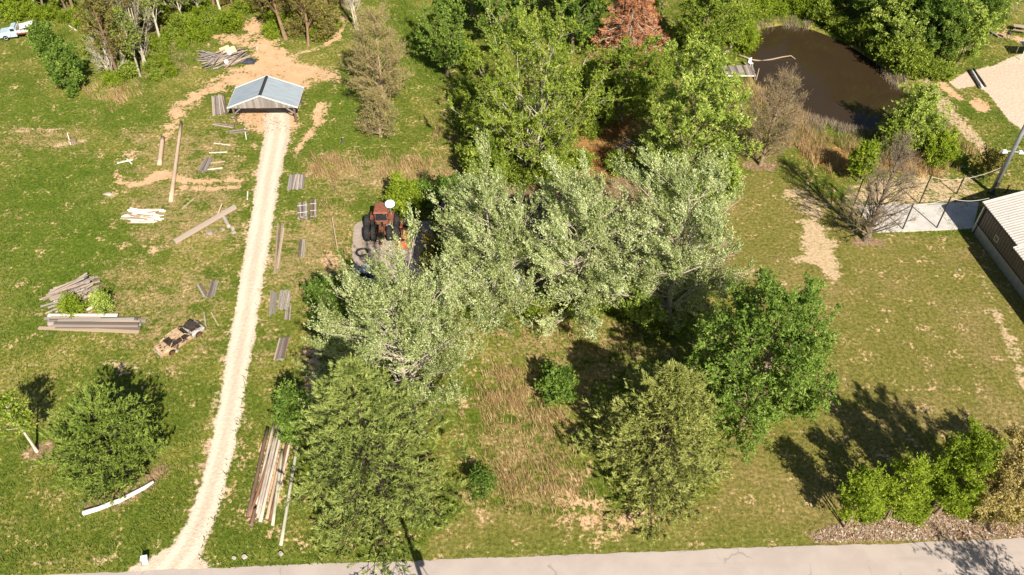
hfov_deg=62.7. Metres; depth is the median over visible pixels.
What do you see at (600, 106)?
woodland bush
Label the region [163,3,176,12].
woodland bush
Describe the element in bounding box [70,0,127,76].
woodland tree
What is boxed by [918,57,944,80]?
woodland bush
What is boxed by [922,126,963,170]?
shrub
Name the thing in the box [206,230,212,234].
stone block
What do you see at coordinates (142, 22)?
woodland bush
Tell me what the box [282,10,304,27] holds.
woodland bush
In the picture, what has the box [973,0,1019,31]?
woodland tree
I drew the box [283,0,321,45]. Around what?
woodland tree
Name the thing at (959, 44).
woodland tree
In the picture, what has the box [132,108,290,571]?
gravel driveway
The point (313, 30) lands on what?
woodland bush
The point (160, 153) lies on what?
wooden pole
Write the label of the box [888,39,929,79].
woodland bush
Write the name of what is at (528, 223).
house
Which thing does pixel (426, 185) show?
shrub
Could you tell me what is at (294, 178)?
board stack
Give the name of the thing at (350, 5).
dead tree
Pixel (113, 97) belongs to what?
dry meadow grass
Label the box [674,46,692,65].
woodland bush
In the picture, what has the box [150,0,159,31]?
woodland tree
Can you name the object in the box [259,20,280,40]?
woodland bush
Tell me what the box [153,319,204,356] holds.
burnt car
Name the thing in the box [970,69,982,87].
culvert pipe
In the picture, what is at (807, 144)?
pond reed grass
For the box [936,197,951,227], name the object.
cage post
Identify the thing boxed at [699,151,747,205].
leafy tree
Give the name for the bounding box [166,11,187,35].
woodland bush
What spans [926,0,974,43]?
woodland tree
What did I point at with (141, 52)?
dead tree
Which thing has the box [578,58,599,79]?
woodland bush
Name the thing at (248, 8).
woodland bush
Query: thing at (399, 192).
shrub
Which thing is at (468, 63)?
woodland bush
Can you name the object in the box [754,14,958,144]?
cattails
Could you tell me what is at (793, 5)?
woodland bush
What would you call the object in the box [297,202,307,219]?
board stack
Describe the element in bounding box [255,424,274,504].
wooden pole
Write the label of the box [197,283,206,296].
board stack
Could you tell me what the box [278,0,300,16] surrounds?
woodland bush
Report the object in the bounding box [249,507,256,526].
wooden pole
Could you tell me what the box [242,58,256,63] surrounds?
dark tarp
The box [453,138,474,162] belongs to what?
woodland bush
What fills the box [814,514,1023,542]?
bank rubble
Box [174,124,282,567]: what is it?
driveway pebbles
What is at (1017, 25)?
picnic table
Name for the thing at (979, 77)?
culvert pipe
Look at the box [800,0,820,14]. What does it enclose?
woodland bush
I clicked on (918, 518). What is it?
roadside bush
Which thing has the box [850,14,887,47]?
woodland bush
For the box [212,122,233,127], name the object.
board stack
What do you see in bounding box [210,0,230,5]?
woodland bush
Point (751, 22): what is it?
woodland bush
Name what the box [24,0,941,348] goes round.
lush tall grass
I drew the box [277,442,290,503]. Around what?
wooden pole
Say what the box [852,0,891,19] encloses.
woodland tree
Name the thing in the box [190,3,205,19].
woodland bush
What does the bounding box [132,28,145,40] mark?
woodland bush
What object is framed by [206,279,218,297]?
board stack
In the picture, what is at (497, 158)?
leafy tree
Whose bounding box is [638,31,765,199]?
leafy tree
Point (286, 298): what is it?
board stack
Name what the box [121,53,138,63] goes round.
woodland bush
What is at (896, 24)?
woodland tree
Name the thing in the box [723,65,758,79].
wooden dock
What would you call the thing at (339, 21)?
woodland bush
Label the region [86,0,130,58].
woodland tree
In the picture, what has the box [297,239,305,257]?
board stack
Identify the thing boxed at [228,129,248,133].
board stack
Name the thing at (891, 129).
tree
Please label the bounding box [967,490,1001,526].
roadside bush
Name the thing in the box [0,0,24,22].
woodland bush
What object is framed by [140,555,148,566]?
utility box
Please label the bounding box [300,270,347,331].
shrub
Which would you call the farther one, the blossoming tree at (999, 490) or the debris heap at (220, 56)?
the debris heap at (220, 56)
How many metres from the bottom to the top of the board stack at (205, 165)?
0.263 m
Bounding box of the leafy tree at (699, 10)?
[660,0,767,59]
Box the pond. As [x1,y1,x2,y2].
[747,26,903,131]
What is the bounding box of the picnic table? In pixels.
[1012,24,1023,32]
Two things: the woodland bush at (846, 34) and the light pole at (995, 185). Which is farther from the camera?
the woodland bush at (846, 34)
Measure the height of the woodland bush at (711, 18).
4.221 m
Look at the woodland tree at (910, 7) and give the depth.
111.68 m
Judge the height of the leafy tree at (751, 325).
18.080 m
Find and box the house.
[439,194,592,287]
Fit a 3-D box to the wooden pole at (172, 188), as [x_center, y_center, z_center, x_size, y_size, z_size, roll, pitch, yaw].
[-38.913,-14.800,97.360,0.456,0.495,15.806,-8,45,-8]
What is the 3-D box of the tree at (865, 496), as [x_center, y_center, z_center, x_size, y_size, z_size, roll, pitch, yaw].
[25.367,15.489,61.425,3.479,8.060,3.747,31,52,27]
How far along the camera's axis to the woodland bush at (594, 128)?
99.95 m
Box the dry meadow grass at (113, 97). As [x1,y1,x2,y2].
[3,77,663,545]
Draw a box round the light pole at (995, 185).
[988,125,1023,194]
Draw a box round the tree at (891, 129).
[876,116,915,158]
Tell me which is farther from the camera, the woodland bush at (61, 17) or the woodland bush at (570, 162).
the woodland bush at (61, 17)
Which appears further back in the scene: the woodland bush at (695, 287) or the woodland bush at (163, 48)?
the woodland bush at (163, 48)
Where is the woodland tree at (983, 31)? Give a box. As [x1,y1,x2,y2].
[942,0,1002,66]
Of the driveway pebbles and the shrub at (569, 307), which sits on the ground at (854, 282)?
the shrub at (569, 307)
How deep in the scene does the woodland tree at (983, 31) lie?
108.08 m
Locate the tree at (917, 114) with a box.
[876,80,957,150]
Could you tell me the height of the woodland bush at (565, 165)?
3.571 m
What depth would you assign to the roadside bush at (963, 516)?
64.10 m
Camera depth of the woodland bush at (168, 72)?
110.25 m
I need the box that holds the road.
[51,538,1023,574]
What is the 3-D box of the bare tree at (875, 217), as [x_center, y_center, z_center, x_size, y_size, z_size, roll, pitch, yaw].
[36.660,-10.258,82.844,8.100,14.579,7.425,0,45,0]
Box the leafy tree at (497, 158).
[458,123,512,180]
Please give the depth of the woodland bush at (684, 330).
77.29 m
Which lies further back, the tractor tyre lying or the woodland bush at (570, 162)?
the woodland bush at (570, 162)
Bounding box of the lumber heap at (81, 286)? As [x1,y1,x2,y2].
[39,272,103,313]
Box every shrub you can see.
[24,19,64,57]
[39,40,88,96]
[54,290,88,317]
[84,286,119,315]
[266,377,316,447]
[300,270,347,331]
[381,168,425,219]
[413,170,469,213]
[413,231,450,276]
[465,460,500,505]
[530,359,579,408]
[560,282,601,321]
[702,239,735,288]
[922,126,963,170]
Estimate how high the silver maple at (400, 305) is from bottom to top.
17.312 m
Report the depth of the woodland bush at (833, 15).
118.67 m
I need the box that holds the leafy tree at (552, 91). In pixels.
[442,0,631,181]
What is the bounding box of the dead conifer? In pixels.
[584,0,675,80]
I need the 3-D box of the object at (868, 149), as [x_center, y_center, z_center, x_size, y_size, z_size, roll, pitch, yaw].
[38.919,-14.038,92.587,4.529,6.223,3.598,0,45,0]
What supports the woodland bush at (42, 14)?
on the ground at (854, 282)
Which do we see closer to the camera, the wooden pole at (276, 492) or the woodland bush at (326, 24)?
the wooden pole at (276, 492)
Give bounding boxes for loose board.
[332,217,337,248]
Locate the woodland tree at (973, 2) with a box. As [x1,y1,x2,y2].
[959,0,992,31]
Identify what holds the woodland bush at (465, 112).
on the ground at (854, 282)
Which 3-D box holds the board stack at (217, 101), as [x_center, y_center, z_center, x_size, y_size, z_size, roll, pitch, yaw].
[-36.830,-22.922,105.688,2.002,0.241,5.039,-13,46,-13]
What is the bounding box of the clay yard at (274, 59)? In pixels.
[114,16,344,158]
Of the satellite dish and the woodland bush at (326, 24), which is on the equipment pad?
the satellite dish
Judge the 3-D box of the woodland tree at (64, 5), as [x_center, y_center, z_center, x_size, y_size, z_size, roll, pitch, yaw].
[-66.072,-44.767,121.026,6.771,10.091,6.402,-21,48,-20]
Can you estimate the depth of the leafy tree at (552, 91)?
87.00 m
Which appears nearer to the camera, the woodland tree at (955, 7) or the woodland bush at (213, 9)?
the woodland tree at (955, 7)
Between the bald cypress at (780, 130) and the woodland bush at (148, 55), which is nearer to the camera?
the bald cypress at (780, 130)
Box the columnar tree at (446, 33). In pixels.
[413,0,469,76]
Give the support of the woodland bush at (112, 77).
on the ground at (854, 282)
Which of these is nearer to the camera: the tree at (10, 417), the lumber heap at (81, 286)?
the tree at (10, 417)
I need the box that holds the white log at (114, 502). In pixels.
[82,480,153,515]
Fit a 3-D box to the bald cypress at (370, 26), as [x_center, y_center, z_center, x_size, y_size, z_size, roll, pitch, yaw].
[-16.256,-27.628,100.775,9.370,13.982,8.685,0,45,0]
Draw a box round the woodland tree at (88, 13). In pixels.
[77,0,104,23]
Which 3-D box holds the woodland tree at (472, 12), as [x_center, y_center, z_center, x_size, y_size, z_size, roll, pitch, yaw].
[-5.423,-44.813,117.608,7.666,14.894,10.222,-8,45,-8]
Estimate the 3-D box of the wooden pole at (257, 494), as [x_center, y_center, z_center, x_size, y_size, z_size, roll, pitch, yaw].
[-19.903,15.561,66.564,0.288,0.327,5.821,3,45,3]
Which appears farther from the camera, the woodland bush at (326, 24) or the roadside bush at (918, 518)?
the woodland bush at (326, 24)
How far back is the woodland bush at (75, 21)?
119.50 m
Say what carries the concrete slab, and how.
on the ground at (854, 282)
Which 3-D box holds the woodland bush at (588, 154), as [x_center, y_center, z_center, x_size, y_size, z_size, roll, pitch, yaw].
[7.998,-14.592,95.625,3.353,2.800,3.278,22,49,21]
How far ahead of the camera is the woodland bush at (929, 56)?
108.69 m
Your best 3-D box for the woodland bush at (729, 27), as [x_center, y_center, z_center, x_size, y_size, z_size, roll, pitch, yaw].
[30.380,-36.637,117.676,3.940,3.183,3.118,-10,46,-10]
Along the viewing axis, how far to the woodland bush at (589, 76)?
105.53 m
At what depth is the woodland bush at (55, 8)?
122.23 m
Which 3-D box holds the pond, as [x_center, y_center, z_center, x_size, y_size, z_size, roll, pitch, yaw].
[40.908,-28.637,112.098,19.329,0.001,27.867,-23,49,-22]
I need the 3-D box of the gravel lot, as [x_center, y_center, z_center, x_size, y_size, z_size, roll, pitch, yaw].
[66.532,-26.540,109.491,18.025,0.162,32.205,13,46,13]
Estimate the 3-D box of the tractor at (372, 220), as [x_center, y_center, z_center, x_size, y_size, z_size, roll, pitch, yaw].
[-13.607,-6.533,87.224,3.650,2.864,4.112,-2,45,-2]
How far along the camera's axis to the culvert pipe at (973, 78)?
109.89 m
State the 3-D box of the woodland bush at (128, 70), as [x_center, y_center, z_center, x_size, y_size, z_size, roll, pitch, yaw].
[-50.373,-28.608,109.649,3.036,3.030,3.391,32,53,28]
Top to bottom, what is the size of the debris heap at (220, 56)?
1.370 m
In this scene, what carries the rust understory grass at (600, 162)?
on the ground at (854, 282)
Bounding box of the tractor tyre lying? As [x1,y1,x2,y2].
[355,248,367,256]
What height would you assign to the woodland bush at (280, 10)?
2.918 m
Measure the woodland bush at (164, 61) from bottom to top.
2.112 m
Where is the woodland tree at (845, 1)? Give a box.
[839,0,848,11]
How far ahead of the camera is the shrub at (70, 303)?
79.12 m
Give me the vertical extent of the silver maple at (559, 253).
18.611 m
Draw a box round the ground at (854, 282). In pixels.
[0,0,1023,574]
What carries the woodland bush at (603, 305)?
on the ground at (854, 282)
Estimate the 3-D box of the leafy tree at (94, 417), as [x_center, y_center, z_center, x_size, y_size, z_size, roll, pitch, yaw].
[-31.020,11.522,64.996,9.527,8.853,10.247,0,45,0]
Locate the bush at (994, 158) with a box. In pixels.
[968,140,1018,178]
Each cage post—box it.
[902,203,913,228]
[918,175,931,203]
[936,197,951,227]
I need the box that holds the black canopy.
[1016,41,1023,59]
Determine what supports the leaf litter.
on the ground at (854, 282)
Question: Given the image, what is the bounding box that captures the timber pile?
[38,314,145,333]
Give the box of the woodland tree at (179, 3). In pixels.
[166,0,189,12]
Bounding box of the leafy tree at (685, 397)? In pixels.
[571,359,741,544]
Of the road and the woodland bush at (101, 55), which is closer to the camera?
the road
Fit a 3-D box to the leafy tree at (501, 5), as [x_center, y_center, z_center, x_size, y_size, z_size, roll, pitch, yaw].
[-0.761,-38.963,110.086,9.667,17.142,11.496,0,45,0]
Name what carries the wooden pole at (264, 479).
on the wooden pole at (267, 478)
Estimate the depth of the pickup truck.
117.23 m
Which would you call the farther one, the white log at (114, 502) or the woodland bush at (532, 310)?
the woodland bush at (532, 310)
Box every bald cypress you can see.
[338,1,414,111]
[355,84,403,137]
[746,62,811,165]
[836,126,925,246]
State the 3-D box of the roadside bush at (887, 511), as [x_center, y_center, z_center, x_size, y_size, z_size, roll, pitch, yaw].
[28.724,16.316,64.542,3.445,2.428,3.271,5,45,6]
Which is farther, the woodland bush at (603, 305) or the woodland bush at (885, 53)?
the woodland bush at (885, 53)
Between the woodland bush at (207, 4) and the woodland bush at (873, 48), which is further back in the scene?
the woodland bush at (207, 4)
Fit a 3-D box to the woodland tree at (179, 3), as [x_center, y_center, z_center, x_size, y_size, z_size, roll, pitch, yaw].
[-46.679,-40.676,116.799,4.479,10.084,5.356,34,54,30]
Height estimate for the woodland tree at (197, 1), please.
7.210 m
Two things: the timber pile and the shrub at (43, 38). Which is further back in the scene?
the shrub at (43, 38)
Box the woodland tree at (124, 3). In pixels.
[94,0,142,62]
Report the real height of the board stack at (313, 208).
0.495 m
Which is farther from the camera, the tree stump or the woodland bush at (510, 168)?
the tree stump
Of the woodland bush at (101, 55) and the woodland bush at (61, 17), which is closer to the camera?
the woodland bush at (101, 55)
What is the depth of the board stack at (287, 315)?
79.98 m
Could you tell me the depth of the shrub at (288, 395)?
67.47 m
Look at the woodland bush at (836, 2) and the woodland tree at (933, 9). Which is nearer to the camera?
the woodland tree at (933, 9)
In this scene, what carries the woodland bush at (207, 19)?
on the ground at (854, 282)
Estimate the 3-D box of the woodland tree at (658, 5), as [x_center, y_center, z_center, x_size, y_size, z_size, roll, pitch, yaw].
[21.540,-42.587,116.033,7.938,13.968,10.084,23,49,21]
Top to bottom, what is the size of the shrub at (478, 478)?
3.211 m
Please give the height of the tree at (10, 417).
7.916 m
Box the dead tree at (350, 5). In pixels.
[344,0,361,29]
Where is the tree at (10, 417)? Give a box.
[0,389,40,452]
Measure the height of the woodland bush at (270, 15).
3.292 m
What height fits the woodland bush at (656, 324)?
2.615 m
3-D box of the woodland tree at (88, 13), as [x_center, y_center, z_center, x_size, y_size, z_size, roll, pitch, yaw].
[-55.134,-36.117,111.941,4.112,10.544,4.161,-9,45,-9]
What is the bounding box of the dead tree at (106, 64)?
[83,27,125,72]
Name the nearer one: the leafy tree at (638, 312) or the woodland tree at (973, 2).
the leafy tree at (638, 312)
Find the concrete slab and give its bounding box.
[858,202,978,232]
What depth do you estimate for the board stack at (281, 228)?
86.75 m
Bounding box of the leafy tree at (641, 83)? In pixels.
[581,31,677,125]
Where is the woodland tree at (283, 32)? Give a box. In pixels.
[251,0,287,40]
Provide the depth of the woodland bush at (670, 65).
108.43 m
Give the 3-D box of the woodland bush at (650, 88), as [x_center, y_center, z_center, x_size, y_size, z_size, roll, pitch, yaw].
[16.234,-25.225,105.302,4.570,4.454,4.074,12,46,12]
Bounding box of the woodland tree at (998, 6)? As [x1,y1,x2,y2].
[968,0,1013,49]
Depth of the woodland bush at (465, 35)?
115.05 m
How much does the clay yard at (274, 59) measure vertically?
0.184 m
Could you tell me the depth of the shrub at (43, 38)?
110.58 m
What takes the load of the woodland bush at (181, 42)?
on the ground at (854, 282)
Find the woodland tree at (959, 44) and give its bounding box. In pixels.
[926,3,982,60]
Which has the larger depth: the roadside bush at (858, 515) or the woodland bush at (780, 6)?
the woodland bush at (780, 6)
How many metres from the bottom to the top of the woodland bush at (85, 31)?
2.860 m
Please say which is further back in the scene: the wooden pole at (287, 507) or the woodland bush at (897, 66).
the woodland bush at (897, 66)
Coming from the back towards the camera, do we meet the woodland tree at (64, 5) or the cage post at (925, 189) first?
the woodland tree at (64, 5)
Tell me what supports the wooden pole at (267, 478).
on the ground at (854, 282)
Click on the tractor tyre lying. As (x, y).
(357, 254)
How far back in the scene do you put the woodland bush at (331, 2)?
124.75 m
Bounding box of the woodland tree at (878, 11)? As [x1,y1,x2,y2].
[865,0,918,34]
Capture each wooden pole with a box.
[157,136,164,166]
[168,121,182,202]
[222,215,230,228]
[246,427,268,517]
[249,452,269,517]
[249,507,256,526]
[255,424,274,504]
[256,426,279,518]
[256,431,276,513]
[258,427,283,522]
[265,430,286,519]
[268,440,288,521]
[271,449,283,525]
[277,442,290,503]
[279,444,298,545]
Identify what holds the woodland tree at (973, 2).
on the ground at (854, 282)
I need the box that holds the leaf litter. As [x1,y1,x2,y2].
[113,24,1023,543]
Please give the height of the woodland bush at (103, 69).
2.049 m
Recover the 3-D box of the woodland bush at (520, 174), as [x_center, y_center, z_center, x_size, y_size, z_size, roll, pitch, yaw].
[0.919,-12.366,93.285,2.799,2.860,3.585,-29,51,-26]
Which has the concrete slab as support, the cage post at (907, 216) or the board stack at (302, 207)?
the cage post at (907, 216)
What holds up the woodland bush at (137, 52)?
on the ground at (854, 282)
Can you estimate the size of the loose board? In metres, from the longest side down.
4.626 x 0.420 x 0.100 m
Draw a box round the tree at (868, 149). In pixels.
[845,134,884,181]
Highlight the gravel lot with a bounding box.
[949,54,1023,128]
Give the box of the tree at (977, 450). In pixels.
[922,415,1010,515]
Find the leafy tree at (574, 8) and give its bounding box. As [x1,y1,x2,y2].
[542,0,611,52]
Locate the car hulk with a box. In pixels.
[352,265,388,284]
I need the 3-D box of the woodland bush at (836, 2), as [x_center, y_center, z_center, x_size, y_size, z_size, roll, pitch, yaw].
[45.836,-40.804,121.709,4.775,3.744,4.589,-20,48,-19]
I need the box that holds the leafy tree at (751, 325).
[683,266,843,466]
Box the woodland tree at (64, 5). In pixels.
[48,0,76,9]
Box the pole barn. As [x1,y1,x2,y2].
[227,75,303,122]
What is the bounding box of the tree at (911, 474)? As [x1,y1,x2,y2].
[876,447,943,521]
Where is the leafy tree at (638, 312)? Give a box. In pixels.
[602,272,668,328]
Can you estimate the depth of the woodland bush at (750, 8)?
120.74 m
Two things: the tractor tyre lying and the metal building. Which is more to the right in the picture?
the metal building
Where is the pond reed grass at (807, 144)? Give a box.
[736,70,987,181]
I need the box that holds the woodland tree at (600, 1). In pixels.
[579,0,608,19]
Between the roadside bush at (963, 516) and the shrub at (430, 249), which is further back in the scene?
the shrub at (430, 249)
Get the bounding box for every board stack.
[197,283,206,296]
[199,157,212,172]
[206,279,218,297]
[211,94,228,115]
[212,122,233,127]
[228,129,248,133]
[269,290,276,316]
[273,336,289,360]
[274,223,284,273]
[277,289,290,309]
[285,305,290,319]
[287,173,304,190]
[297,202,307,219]
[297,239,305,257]
[310,199,316,218]
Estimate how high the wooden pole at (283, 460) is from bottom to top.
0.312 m
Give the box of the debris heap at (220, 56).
[196,45,253,70]
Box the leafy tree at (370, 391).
[277,351,479,574]
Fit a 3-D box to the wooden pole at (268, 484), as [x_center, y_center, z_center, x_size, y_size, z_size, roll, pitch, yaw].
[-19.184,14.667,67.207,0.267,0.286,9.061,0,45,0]
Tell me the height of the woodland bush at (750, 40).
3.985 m
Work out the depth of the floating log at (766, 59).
114.44 m
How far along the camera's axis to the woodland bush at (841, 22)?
117.75 m
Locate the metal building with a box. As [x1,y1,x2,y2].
[972,191,1023,299]
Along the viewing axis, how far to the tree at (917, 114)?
95.85 m
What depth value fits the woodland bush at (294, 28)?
117.35 m
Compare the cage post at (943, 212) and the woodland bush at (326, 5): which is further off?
the woodland bush at (326, 5)
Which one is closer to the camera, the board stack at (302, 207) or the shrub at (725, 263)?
the shrub at (725, 263)
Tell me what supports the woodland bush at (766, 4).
on the ground at (854, 282)
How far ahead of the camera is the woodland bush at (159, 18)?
120.53 m
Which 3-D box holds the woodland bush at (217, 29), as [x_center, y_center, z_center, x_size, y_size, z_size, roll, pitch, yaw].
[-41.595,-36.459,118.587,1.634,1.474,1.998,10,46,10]
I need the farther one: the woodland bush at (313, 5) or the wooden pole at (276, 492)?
the woodland bush at (313, 5)
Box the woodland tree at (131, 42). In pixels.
[102,5,142,76]
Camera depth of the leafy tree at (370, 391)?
57.99 m
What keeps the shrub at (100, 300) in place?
on the ground at (854, 282)
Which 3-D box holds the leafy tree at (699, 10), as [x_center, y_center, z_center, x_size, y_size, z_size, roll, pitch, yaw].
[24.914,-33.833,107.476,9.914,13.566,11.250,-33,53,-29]
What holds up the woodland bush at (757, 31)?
on the ground at (854, 282)
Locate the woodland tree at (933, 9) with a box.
[907,0,966,51]
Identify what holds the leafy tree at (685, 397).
on the ground at (854, 282)
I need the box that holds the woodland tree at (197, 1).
[188,0,205,6]
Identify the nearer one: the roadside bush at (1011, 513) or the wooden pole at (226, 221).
the roadside bush at (1011, 513)
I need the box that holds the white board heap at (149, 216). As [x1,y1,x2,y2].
[120,207,165,222]
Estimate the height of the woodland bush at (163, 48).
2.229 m
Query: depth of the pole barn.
101.96 m
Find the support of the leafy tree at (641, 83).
on the ground at (854, 282)
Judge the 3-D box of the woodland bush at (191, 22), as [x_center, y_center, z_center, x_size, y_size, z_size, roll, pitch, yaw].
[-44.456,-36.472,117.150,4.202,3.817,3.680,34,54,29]
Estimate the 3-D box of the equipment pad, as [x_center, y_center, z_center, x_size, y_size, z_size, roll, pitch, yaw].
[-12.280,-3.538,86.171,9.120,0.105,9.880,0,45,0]
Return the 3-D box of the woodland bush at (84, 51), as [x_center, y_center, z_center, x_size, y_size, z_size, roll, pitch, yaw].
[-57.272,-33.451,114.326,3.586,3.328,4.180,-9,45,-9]
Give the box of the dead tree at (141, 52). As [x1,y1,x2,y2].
[106,0,154,64]
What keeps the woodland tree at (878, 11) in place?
on the ground at (854, 282)
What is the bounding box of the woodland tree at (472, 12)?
[459,0,473,16]
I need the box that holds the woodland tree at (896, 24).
[871,9,929,53]
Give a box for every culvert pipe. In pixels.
[968,69,980,88]
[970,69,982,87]
[973,68,986,86]
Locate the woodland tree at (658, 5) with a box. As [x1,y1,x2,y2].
[650,0,663,24]
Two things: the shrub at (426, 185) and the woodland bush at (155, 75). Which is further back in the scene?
the woodland bush at (155, 75)
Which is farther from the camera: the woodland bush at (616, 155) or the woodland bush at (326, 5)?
the woodland bush at (326, 5)
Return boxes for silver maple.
[288,198,501,443]
[417,128,559,339]
[517,146,648,342]
[593,140,756,336]
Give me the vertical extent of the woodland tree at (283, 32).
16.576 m
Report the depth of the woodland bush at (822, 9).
119.83 m
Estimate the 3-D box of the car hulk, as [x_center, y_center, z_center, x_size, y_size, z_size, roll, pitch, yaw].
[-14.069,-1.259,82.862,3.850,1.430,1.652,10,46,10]
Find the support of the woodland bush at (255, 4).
on the ground at (854, 282)
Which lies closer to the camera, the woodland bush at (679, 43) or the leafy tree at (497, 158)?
the leafy tree at (497, 158)
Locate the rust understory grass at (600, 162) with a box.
[571,96,847,180]
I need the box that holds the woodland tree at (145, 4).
[127,0,163,42]
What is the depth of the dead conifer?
108.11 m
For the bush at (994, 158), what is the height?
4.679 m
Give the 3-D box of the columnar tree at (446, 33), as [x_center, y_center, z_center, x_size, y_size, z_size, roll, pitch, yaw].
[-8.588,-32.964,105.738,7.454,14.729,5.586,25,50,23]
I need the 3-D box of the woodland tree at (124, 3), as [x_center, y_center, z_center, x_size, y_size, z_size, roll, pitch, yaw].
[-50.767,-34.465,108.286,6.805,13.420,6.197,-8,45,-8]
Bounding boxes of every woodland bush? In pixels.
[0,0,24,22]
[17,0,40,19]
[29,3,56,22]
[48,5,59,16]
[55,9,70,23]
[67,3,87,27]
[77,23,95,36]
[79,32,105,56]
[93,44,108,63]
[98,58,117,72]
[99,68,124,89]
[115,60,139,80]
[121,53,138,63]
[124,43,144,58]
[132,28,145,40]
[134,7,151,25]
[141,58,160,72]
[144,49,158,60]
[145,67,164,82]
[146,30,169,50]
[150,14,163,24]
[155,52,173,67]
[156,40,170,54]
[159,22,180,43]
[161,11,183,25]
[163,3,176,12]
[163,64,179,77]
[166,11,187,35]
[174,36,189,49]
[178,0,193,12]
[179,12,207,41]
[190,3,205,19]
[193,24,212,43]
[198,0,211,9]
[198,11,216,29]
[208,4,218,15]
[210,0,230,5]
[211,8,245,33]
[212,25,221,34]
[213,9,225,21]
[228,0,247,14]
[239,0,257,14]
[241,0,265,10]
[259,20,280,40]
[261,0,284,22]
[262,8,288,28]
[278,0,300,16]
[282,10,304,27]
[282,18,305,38]
[294,0,324,27]
[302,6,339,41]
[309,26,321,39]
[322,3,343,19]
[327,0,338,4]
[333,17,344,28]
[449,76,480,105]
[452,103,485,137]
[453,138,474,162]
[456,39,490,74]
[460,29,471,43]
[461,301,476,318]
[493,149,520,188]
[508,163,532,191]
[520,297,543,320]
[526,157,552,185]
[535,286,561,309]
[542,162,572,190]
[550,148,579,169]
[569,147,599,171]
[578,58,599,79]
[581,67,615,96]
[581,117,603,141]
[588,95,617,122]
[596,283,619,315]
[602,147,637,176]
[608,297,637,323]
[624,73,654,98]
[644,306,673,333]
[648,48,667,63]
[650,55,676,79]
[658,34,683,55]
[665,310,691,340]
[672,291,694,312]
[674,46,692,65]
[683,276,710,301]
[690,9,727,27]
[722,3,734,16]
[724,17,736,33]
[728,9,758,34]
[733,25,758,54]
[734,23,762,47]
[747,0,775,21]
[747,4,759,18]
[772,0,789,16]
[783,0,813,14]
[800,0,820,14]
[806,0,838,23]
[817,0,843,12]
[822,6,848,32]
[829,14,852,37]
[839,19,859,41]
[849,15,868,29]
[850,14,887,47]
[864,32,892,60]
[872,32,912,72]
[885,54,906,73]
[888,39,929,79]
[905,43,940,80]
[908,37,927,51]
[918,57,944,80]
[929,58,962,81]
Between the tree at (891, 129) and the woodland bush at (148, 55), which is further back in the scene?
the woodland bush at (148, 55)
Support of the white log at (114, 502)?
on the ground at (854, 282)
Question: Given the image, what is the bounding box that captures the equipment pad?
[351,222,433,286]
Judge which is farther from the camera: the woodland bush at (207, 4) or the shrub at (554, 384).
the woodland bush at (207, 4)
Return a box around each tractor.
[364,203,399,244]
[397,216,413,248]
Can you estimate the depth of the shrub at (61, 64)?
105.07 m
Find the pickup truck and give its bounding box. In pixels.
[0,21,33,40]
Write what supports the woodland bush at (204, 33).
on the ground at (854, 282)
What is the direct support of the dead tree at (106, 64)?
on the ground at (854, 282)
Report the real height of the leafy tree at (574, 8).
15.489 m
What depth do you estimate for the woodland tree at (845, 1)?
121.39 m
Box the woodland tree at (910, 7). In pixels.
[885,0,929,33]
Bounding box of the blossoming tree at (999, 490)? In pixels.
[963,421,1023,532]
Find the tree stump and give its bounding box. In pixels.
[69,139,77,145]
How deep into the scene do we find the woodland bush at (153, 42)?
114.96 m
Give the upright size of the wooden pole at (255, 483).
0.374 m
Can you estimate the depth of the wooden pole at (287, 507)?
65.43 m
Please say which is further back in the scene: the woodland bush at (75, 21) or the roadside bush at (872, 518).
the woodland bush at (75, 21)
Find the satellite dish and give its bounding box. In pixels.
[385,200,394,225]
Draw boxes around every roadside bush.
[838,487,870,521]
[860,508,884,524]
[872,490,904,519]
[893,497,930,526]
[913,491,938,515]
[945,506,972,519]
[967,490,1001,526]
[998,492,1023,526]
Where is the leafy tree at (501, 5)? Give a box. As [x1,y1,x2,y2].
[472,0,540,53]
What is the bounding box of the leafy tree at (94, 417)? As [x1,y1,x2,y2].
[31,378,167,508]
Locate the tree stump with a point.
(73, 141)
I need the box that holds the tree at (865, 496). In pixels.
[830,461,897,529]
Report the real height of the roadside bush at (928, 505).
1.879 m
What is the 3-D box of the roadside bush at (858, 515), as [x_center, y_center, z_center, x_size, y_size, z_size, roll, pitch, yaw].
[26.761,16.326,64.628,2.634,2.286,2.968,-25,50,-23]
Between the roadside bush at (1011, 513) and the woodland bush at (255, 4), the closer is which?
the roadside bush at (1011, 513)
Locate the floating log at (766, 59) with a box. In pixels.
[739,54,794,60]
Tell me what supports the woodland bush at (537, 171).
on the ground at (854, 282)
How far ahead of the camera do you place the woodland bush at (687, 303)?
79.73 m
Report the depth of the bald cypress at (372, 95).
98.24 m
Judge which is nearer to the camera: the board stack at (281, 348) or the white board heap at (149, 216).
the board stack at (281, 348)
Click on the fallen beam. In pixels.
(199, 227)
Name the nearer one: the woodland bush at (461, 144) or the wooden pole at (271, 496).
the wooden pole at (271, 496)
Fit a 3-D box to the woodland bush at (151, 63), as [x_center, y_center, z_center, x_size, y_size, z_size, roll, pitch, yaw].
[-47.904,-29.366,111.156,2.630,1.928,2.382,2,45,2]
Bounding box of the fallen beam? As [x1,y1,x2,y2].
[173,205,236,243]
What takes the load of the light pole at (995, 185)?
on the ground at (854, 282)
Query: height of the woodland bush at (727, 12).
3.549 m

